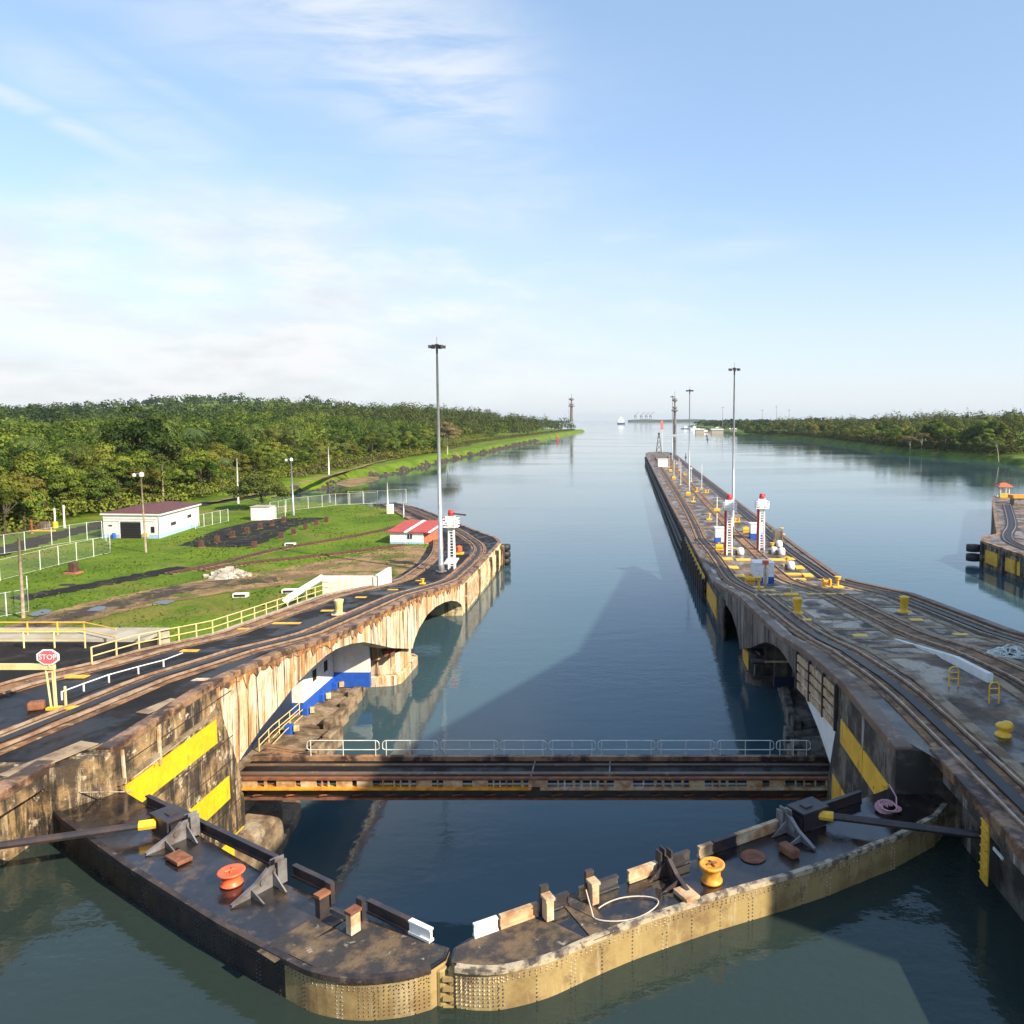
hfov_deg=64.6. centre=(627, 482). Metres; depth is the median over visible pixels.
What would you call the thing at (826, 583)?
fairlead
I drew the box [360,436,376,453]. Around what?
broadleaf tree
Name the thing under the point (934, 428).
broadleaf tree
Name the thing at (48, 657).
stop sign
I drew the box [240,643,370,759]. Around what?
machinery room
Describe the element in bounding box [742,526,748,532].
hand winch
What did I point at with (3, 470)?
broadleaf tree
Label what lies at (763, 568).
door
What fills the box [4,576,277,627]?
muddy track
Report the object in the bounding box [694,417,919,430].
forest
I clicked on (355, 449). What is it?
broadleaf tree
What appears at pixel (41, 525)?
guard box
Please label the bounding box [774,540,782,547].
fan unit
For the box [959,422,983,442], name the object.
broadleaf tree
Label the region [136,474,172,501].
broadleaf tree
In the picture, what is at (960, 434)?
broadleaf tree
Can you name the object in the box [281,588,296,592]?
ground vent
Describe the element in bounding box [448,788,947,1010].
lock gate
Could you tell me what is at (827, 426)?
broadleaf tree
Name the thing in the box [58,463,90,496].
broadleaf tree
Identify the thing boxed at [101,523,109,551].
chain link fence
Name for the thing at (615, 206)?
sky
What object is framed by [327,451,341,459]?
broadleaf tree
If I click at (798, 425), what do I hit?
broadleaf tree
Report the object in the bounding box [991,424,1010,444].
broadleaf tree
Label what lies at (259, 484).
broadleaf tree
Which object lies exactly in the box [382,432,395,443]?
broadleaf tree
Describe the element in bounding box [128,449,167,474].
broadleaf tree
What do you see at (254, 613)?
railing
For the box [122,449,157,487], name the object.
broadleaf tree
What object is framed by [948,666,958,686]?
ladder hoop
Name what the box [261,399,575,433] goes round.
forest trees
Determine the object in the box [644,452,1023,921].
lock wall
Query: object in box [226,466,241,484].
broadleaf tree
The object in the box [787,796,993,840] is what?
gate strut
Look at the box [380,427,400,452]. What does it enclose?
broadleaf tree
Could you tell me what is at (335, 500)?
chain link fence
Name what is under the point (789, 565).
fan unit
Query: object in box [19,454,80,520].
broadleaf tree
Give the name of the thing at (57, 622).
railing
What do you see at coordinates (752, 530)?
equipment cabin
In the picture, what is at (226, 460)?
royal palm
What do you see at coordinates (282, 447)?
broadleaf tree
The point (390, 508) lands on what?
cabinet
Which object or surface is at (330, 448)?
broadleaf tree
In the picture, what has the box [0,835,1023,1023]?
chamber water
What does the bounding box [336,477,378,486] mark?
bare bank
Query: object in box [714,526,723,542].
equipment cabin
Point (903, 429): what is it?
broadleaf tree
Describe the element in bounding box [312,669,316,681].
window
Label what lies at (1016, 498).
signal box
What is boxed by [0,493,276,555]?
service road
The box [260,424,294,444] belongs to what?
broadleaf tree
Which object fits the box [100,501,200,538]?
warehouse
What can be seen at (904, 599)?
bollard
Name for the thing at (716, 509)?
marker post
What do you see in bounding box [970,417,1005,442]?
broadleaf tree
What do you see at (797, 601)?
bollard
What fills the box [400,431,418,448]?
broadleaf tree
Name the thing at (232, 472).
broadleaf tree
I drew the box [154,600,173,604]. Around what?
puddle
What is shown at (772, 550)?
fan unit
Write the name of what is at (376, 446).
broadleaf tree
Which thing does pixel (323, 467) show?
tall grass
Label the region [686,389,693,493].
light mast
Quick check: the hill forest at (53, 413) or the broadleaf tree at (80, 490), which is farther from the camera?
the hill forest at (53, 413)
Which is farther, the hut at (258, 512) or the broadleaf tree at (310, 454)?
the broadleaf tree at (310, 454)
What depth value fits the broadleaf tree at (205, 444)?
270.03 m
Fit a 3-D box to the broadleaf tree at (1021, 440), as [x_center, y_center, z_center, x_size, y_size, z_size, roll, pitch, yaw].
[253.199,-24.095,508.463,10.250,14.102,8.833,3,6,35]
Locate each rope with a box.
[586,890,658,921]
[874,784,901,813]
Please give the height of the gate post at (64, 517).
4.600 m
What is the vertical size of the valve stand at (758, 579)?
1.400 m
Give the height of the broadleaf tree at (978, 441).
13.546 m
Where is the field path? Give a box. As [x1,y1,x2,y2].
[207,445,464,501]
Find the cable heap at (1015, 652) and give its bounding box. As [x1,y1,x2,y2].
[984,644,1023,658]
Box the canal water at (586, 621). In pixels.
[268,421,1023,965]
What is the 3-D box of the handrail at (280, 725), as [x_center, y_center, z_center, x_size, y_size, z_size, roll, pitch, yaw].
[-27.153,19.067,68.078,1.158,1.300,17.292,0,5,0]
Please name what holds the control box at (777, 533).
on the lock wall at (872, 702)
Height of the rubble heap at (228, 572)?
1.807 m
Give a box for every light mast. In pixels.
[428,337,446,572]
[670,396,674,461]
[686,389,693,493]
[728,362,739,531]
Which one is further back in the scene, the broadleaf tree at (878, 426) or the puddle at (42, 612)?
the broadleaf tree at (878, 426)
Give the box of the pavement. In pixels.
[0,628,169,644]
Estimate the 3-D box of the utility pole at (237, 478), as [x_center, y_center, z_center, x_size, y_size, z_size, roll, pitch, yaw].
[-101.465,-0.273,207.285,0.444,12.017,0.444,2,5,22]
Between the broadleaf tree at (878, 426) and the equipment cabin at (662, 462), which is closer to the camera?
the equipment cabin at (662, 462)
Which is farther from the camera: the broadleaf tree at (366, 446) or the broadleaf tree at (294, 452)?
the broadleaf tree at (366, 446)
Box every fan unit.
[735,547,743,554]
[768,546,777,554]
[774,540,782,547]
[776,547,784,554]
[784,561,794,569]
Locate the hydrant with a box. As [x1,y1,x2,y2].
[29,520,35,533]
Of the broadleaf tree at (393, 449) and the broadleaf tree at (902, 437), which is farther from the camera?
the broadleaf tree at (902, 437)
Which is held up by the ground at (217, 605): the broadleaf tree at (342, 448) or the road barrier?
the broadleaf tree at (342, 448)
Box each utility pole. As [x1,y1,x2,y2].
[17,537,25,617]
[161,464,163,499]
[236,458,238,503]
[328,447,329,474]
[403,489,403,518]
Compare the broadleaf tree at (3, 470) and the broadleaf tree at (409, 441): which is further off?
the broadleaf tree at (409, 441)
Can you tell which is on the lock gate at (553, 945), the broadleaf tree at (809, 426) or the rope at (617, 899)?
the rope at (617, 899)
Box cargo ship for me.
[617,418,624,423]
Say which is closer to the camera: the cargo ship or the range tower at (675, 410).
the range tower at (675, 410)
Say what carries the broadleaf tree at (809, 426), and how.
on the bank at (1014, 458)
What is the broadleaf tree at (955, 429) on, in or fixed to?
on the bank at (1014, 458)
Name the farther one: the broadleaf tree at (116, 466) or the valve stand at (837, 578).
the broadleaf tree at (116, 466)
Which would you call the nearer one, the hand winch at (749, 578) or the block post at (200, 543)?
the hand winch at (749, 578)
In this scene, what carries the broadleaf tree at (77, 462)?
on the ground at (217, 605)
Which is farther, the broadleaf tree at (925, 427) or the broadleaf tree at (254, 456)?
the broadleaf tree at (925, 427)
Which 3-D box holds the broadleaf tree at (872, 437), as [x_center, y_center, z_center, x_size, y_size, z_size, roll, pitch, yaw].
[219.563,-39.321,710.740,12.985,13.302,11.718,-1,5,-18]
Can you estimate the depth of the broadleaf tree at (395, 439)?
462.96 m
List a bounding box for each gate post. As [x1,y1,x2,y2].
[52,508,57,527]
[62,505,66,527]
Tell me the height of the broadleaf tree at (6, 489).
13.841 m
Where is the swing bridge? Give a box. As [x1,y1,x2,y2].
[240,740,829,799]
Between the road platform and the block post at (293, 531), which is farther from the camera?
the block post at (293, 531)
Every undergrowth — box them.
[0,432,494,532]
[744,430,1023,452]
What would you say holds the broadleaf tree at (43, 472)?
on the ground at (217, 605)
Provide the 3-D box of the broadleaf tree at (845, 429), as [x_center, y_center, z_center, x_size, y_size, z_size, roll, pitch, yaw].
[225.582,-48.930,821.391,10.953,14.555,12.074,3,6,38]
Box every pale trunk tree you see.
[903,436,917,444]
[913,432,929,449]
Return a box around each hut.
[249,505,275,519]
[386,520,444,543]
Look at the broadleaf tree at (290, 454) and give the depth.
312.73 m
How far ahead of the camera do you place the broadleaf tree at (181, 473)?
210.49 m
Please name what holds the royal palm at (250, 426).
on the ground at (217, 605)
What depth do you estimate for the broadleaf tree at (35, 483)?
156.96 m
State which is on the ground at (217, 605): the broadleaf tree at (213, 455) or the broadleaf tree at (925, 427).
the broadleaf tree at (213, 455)
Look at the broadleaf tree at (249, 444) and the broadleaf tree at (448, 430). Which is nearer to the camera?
the broadleaf tree at (249, 444)
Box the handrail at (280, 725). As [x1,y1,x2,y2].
[258,702,302,750]
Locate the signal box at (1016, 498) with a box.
[1008,494,1023,503]
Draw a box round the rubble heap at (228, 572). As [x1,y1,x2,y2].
[203,566,251,579]
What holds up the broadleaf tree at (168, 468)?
on the ground at (217, 605)
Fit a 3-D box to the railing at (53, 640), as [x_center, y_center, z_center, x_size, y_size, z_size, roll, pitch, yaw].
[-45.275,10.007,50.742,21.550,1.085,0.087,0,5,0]
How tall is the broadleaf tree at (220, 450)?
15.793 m
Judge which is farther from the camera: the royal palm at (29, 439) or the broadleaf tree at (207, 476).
the broadleaf tree at (207, 476)
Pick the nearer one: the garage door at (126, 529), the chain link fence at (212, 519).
the garage door at (126, 529)
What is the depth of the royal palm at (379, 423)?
426.98 m
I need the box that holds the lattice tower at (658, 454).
[654,433,663,459]
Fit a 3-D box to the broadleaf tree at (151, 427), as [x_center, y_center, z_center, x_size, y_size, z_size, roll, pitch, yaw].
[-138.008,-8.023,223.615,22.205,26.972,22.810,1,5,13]
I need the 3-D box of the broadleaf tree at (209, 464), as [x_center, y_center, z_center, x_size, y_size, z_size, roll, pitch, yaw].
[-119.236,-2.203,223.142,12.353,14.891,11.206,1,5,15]
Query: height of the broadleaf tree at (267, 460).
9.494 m
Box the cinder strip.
[9,566,190,599]
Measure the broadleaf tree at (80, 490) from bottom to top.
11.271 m
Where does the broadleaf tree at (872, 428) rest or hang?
on the bank at (1014, 458)
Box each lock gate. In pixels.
[53,787,453,1020]
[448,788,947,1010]
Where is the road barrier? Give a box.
[0,663,77,710]
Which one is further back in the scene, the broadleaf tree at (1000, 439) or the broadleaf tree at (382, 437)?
the broadleaf tree at (1000, 439)
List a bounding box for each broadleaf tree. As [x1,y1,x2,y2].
[0,445,37,481]
[0,460,12,477]
[0,475,35,536]
[0,483,20,504]
[0,489,45,531]
[1,470,48,530]
[6,450,65,481]
[12,489,50,523]
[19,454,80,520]
[32,465,65,520]
[50,484,87,515]
[54,474,88,516]
[58,443,109,478]
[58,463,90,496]
[75,442,136,491]
[79,466,122,512]
[80,480,107,513]
[95,406,186,467]
[100,460,135,503]
[109,452,143,504]
[116,466,166,503]
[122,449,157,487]
[122,449,172,488]
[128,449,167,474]
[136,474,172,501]
[156,468,194,500]
[159,440,202,482]
[171,475,197,500]
[176,448,222,497]
[191,432,225,450]
[191,443,225,466]
[191,451,225,494]
[198,452,220,482]
[207,441,234,460]
[211,433,251,466]
[212,467,230,491]
[218,469,239,489]
[223,445,241,467]
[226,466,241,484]
[228,432,257,450]
[228,472,289,504]
[233,453,252,485]
[239,450,263,469]
[244,450,266,473]
[256,437,281,450]
[257,444,280,477]
[257,457,277,478]
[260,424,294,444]
[265,441,286,462]
[268,449,288,477]
[273,452,296,468]
[278,444,290,452]
[282,445,299,454]
[284,437,302,458]
[287,449,301,466]
[294,453,308,465]
[297,450,310,462]
[298,446,316,461]
[301,440,317,457]
[302,438,314,448]
[310,441,327,461]
[317,446,336,463]
[318,439,330,455]
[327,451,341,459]
[329,440,338,450]
[330,430,358,452]
[336,444,350,458]
[344,440,359,453]
[350,447,362,456]
[351,438,366,451]
[356,444,368,455]
[359,426,387,448]
[360,432,385,456]
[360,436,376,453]
[370,442,386,452]
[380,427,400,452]
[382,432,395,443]
[384,438,395,451]
[388,437,403,456]
[388,443,399,457]
[394,425,416,439]
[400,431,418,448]
[401,435,417,449]
[411,426,424,448]
[413,438,427,454]
[419,428,427,434]
[419,440,430,452]
[423,435,435,452]
[434,421,461,453]
[775,425,782,434]
[779,420,788,430]
[794,423,802,431]
[805,423,812,436]
[809,424,818,430]
[820,423,832,430]
[841,428,850,440]
[843,422,851,435]
[845,429,856,441]
[854,426,865,434]
[854,429,865,442]
[864,425,877,433]
[868,431,881,442]
[874,421,890,437]
[879,431,894,439]
[883,434,894,445]
[889,426,902,446]
[895,435,905,447]
[899,425,911,433]
[905,430,919,448]
[917,421,933,442]
[923,420,943,441]
[934,425,955,450]
[946,427,959,443]
[955,438,968,451]
[957,432,971,443]
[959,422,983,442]
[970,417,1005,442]
[971,434,986,452]
[980,427,998,445]
[989,435,1005,453]
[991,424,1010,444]
[1004,434,1016,446]
[1016,434,1023,445]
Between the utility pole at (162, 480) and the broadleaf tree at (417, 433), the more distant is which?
the broadleaf tree at (417, 433)
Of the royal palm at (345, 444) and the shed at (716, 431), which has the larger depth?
the shed at (716, 431)
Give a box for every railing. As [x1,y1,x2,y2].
[0,621,116,637]
[0,631,85,647]
[90,580,352,664]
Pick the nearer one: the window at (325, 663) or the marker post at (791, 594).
the window at (325, 663)
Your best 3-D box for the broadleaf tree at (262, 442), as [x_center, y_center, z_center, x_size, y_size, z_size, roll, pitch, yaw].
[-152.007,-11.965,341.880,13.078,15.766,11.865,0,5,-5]
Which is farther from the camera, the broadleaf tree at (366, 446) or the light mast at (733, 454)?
the broadleaf tree at (366, 446)
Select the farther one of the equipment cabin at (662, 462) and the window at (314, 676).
the equipment cabin at (662, 462)
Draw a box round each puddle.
[28,609,50,615]
[87,606,105,610]
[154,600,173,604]
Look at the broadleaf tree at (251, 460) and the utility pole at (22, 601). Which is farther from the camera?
the broadleaf tree at (251, 460)
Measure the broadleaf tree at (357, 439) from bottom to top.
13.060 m
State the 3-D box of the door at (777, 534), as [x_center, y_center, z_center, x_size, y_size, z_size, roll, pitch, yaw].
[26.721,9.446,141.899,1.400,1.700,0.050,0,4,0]
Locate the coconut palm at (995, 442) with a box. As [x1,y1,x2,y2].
[988,440,1001,461]
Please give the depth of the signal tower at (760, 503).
132.62 m
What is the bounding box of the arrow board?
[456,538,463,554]
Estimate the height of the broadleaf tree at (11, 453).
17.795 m
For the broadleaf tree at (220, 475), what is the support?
on the ground at (217, 605)
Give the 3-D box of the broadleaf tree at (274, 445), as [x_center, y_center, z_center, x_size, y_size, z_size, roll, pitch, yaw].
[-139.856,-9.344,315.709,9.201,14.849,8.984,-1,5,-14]
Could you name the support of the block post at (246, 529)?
on the asphalt pad
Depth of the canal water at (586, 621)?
93.33 m
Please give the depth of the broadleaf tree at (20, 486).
148.54 m
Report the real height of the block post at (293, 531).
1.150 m
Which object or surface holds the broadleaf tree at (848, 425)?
on the bank at (1014, 458)
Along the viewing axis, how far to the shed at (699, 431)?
1497.26 m
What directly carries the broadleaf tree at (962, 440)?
on the bank at (1014, 458)
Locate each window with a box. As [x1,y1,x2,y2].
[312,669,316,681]
[324,660,327,671]
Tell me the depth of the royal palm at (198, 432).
259.54 m
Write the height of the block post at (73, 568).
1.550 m
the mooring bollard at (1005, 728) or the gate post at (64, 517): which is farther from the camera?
the gate post at (64, 517)
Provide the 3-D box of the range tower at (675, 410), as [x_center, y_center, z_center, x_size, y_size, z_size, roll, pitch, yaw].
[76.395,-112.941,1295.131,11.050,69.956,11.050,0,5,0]
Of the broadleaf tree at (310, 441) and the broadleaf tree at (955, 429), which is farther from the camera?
the broadleaf tree at (955, 429)
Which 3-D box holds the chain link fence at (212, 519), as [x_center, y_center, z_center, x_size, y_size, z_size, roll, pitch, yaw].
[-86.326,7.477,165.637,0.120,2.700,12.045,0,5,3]
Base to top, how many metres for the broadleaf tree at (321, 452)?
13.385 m
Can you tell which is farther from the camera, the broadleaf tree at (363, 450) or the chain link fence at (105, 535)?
the broadleaf tree at (363, 450)
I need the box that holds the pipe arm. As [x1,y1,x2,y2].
[751,659,788,663]
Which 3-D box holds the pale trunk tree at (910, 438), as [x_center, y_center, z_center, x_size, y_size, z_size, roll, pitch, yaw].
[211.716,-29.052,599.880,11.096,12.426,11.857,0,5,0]
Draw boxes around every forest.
[0,392,429,424]
[0,406,511,473]
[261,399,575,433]
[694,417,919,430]
[737,407,1023,442]
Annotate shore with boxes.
[527,419,877,421]
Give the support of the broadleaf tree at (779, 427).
on the bank at (1014, 458)
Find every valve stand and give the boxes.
[753,576,764,588]
[831,576,843,587]
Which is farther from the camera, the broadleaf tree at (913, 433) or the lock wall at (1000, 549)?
the broadleaf tree at (913, 433)
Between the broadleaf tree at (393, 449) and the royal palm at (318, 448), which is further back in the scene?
the broadleaf tree at (393, 449)
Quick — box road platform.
[0,637,157,698]
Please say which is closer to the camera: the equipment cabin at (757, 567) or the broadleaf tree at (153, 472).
the equipment cabin at (757, 567)
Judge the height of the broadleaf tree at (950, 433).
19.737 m
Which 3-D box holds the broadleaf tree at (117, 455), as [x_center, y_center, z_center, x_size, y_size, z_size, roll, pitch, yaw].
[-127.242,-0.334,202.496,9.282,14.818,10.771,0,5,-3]
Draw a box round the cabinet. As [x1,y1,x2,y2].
[386,504,393,513]
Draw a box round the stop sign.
[36,649,59,667]
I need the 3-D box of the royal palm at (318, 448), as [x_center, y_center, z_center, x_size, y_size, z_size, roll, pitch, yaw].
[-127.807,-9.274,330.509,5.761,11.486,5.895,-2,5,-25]
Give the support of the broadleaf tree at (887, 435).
on the bank at (1014, 458)
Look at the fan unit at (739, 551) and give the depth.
127.96 m
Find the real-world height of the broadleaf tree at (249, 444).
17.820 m
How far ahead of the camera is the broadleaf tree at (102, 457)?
193.38 m
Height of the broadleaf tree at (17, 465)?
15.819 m
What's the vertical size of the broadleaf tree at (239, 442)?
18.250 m
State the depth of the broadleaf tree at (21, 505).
154.67 m
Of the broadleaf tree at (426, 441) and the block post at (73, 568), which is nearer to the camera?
the block post at (73, 568)
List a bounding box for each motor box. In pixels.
[284,723,298,734]
[301,706,315,715]
[319,692,330,701]
[332,681,343,689]
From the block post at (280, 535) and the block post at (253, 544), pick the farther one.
the block post at (280, 535)
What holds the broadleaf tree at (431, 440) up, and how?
on the ground at (217, 605)
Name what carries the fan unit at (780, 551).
on the lock wall at (872, 702)
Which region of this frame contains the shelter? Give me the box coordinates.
[994,483,1012,496]
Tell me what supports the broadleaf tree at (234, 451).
on the ground at (217, 605)
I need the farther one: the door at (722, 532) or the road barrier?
the door at (722, 532)
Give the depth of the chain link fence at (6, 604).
88.68 m
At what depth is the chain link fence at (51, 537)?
138.29 m
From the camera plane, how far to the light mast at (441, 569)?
112.67 m
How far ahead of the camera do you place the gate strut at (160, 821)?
30.20 m
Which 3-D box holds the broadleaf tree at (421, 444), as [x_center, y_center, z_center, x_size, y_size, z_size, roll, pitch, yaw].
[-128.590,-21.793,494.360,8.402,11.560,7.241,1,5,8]
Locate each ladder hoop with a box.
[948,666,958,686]
[988,682,999,703]
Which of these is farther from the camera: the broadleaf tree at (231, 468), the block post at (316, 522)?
the broadleaf tree at (231, 468)
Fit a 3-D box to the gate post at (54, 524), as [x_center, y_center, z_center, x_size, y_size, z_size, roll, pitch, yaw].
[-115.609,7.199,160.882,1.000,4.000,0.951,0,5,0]
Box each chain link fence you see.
[0,536,106,580]
[0,589,26,616]
[3,521,102,553]
[26,576,28,611]
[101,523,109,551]
[195,509,228,528]
[275,492,377,513]
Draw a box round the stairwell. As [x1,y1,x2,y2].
[282,567,391,603]
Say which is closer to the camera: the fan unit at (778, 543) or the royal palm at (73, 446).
the fan unit at (778, 543)
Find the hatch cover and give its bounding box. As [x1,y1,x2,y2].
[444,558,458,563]
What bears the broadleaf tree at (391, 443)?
on the ground at (217, 605)
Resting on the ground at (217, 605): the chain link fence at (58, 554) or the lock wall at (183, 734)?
the chain link fence at (58, 554)
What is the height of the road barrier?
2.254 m
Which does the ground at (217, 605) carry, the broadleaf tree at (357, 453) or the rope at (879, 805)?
the broadleaf tree at (357, 453)
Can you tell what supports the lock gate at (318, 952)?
attached to the lock wall at (183, 734)
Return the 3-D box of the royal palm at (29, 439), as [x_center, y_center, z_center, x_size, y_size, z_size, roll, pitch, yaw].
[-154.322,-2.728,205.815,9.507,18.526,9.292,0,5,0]
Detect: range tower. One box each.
[569,394,573,421]
[671,398,677,433]
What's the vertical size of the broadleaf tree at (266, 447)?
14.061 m
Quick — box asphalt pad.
[178,517,323,546]
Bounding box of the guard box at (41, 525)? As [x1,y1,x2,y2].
[29,521,55,530]
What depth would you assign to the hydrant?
152.50 m
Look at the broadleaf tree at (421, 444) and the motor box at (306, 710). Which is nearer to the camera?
the motor box at (306, 710)
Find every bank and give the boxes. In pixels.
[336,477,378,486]
[690,424,1023,466]
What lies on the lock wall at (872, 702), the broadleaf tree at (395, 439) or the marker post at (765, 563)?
the marker post at (765, 563)
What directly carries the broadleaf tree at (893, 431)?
on the bank at (1014, 458)
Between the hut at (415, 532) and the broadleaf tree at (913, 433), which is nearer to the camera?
the hut at (415, 532)
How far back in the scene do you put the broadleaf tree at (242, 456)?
262.13 m
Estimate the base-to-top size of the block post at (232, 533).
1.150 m
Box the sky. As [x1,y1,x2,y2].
[0,0,1023,420]
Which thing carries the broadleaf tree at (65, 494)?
on the ground at (217, 605)
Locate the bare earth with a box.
[43,545,425,627]
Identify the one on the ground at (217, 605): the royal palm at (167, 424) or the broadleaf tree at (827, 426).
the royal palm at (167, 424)
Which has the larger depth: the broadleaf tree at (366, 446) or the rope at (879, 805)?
the broadleaf tree at (366, 446)
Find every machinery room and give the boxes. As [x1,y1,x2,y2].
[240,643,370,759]
[773,646,798,687]
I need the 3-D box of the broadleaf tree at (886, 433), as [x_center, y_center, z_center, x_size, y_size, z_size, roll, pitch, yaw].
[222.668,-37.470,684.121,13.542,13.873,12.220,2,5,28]
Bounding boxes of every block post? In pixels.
[64,562,83,574]
[197,540,204,547]
[214,536,220,541]
[230,531,235,536]
[244,527,249,532]
[250,541,257,548]
[257,523,262,528]
[278,532,283,538]
[290,528,296,534]
[302,524,307,529]
[313,520,318,525]
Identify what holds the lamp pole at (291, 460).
on the ground at (217, 605)
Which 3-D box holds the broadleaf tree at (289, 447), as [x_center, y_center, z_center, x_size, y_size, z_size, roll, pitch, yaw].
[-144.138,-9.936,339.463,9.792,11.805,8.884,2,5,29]
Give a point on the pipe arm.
(758, 661)
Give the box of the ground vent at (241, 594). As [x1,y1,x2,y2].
[232,592,248,597]
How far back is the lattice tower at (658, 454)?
428.85 m
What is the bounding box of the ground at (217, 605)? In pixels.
[0,401,584,641]
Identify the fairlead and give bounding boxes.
[820,578,831,586]
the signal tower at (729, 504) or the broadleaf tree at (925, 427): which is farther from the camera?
the broadleaf tree at (925, 427)
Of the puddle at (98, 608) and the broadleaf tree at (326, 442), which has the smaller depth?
the puddle at (98, 608)
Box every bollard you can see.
[331,598,345,614]
[792,597,802,614]
[896,595,911,612]
[994,720,1013,737]
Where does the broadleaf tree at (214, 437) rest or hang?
on the ground at (217, 605)
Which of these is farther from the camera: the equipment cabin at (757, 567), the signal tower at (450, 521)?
the signal tower at (450, 521)
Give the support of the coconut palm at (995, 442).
on the bank at (1014, 458)
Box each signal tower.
[442,510,465,568]
[722,494,736,554]
[754,493,768,549]
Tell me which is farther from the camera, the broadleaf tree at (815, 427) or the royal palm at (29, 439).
the broadleaf tree at (815, 427)
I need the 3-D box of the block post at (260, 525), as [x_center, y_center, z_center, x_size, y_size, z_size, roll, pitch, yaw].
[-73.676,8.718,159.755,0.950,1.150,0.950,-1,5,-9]
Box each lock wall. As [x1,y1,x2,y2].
[0,502,510,871]
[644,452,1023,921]
[966,496,1023,582]
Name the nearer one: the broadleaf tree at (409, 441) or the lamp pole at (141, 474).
the lamp pole at (141, 474)
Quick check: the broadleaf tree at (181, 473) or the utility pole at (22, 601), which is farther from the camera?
the broadleaf tree at (181, 473)
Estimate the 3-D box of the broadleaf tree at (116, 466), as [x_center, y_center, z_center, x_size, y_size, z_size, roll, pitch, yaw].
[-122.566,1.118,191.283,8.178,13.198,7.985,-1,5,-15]
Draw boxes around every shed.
[695,429,704,433]
[710,429,723,433]
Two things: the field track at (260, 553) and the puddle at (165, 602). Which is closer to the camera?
the puddle at (165, 602)
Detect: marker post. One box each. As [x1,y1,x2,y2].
[714,497,719,525]
[762,560,768,585]
[783,582,799,596]
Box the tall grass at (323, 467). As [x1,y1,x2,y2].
[280,428,574,477]
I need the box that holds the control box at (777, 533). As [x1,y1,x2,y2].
[772,528,782,541]
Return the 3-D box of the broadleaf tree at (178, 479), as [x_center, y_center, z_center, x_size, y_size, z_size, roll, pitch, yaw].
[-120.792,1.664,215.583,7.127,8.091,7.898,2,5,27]
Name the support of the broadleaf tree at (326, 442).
on the ground at (217, 605)
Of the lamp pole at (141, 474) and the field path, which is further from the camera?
the field path
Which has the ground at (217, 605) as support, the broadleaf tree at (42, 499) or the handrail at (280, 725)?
the broadleaf tree at (42, 499)
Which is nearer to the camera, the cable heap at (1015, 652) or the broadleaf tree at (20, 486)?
the cable heap at (1015, 652)
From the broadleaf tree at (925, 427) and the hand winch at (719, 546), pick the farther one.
the broadleaf tree at (925, 427)
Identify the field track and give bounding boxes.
[163,525,395,574]
[197,543,404,570]
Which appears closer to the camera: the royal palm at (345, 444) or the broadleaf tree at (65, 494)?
the broadleaf tree at (65, 494)
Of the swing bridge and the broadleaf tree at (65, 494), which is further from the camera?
the broadleaf tree at (65, 494)
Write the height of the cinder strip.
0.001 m
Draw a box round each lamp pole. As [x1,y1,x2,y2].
[132,472,146,551]
[285,458,294,514]
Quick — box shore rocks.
[226,438,539,500]
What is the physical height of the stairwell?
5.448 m
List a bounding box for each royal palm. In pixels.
[6,436,46,453]
[52,442,95,467]
[82,428,119,444]
[142,419,179,482]
[178,428,210,448]
[216,458,233,494]
[237,424,262,465]
[283,426,306,446]
[312,446,325,471]
[339,443,350,458]
[369,421,389,453]
[1002,411,1019,431]
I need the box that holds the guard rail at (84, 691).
[61,652,188,699]
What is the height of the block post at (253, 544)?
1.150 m
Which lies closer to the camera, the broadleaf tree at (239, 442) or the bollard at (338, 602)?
the bollard at (338, 602)
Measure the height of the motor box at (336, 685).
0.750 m
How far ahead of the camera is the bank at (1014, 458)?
611.25 m
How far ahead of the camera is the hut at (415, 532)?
140.74 m
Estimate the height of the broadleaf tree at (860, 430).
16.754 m
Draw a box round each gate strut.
[0,803,189,849]
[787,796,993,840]
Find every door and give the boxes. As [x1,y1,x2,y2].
[119,521,142,537]
[721,531,723,541]
[763,568,767,582]
[774,531,781,539]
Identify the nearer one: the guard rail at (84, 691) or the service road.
the guard rail at (84, 691)
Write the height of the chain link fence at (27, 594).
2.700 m
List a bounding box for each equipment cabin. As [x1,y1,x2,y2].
[657,458,667,466]
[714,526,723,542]
[748,522,762,538]
[750,559,774,582]
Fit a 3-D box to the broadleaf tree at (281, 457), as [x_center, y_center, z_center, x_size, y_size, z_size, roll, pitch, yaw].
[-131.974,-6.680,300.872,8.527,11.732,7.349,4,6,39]
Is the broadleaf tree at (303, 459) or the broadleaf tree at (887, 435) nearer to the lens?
the broadleaf tree at (303, 459)
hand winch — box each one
[715,542,723,549]
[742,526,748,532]
[745,574,755,583]
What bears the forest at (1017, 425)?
on the bank at (1014, 458)
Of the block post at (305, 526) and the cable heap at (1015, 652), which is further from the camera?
the block post at (305, 526)
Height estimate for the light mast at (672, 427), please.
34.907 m
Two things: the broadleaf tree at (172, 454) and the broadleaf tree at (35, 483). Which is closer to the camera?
the broadleaf tree at (35, 483)

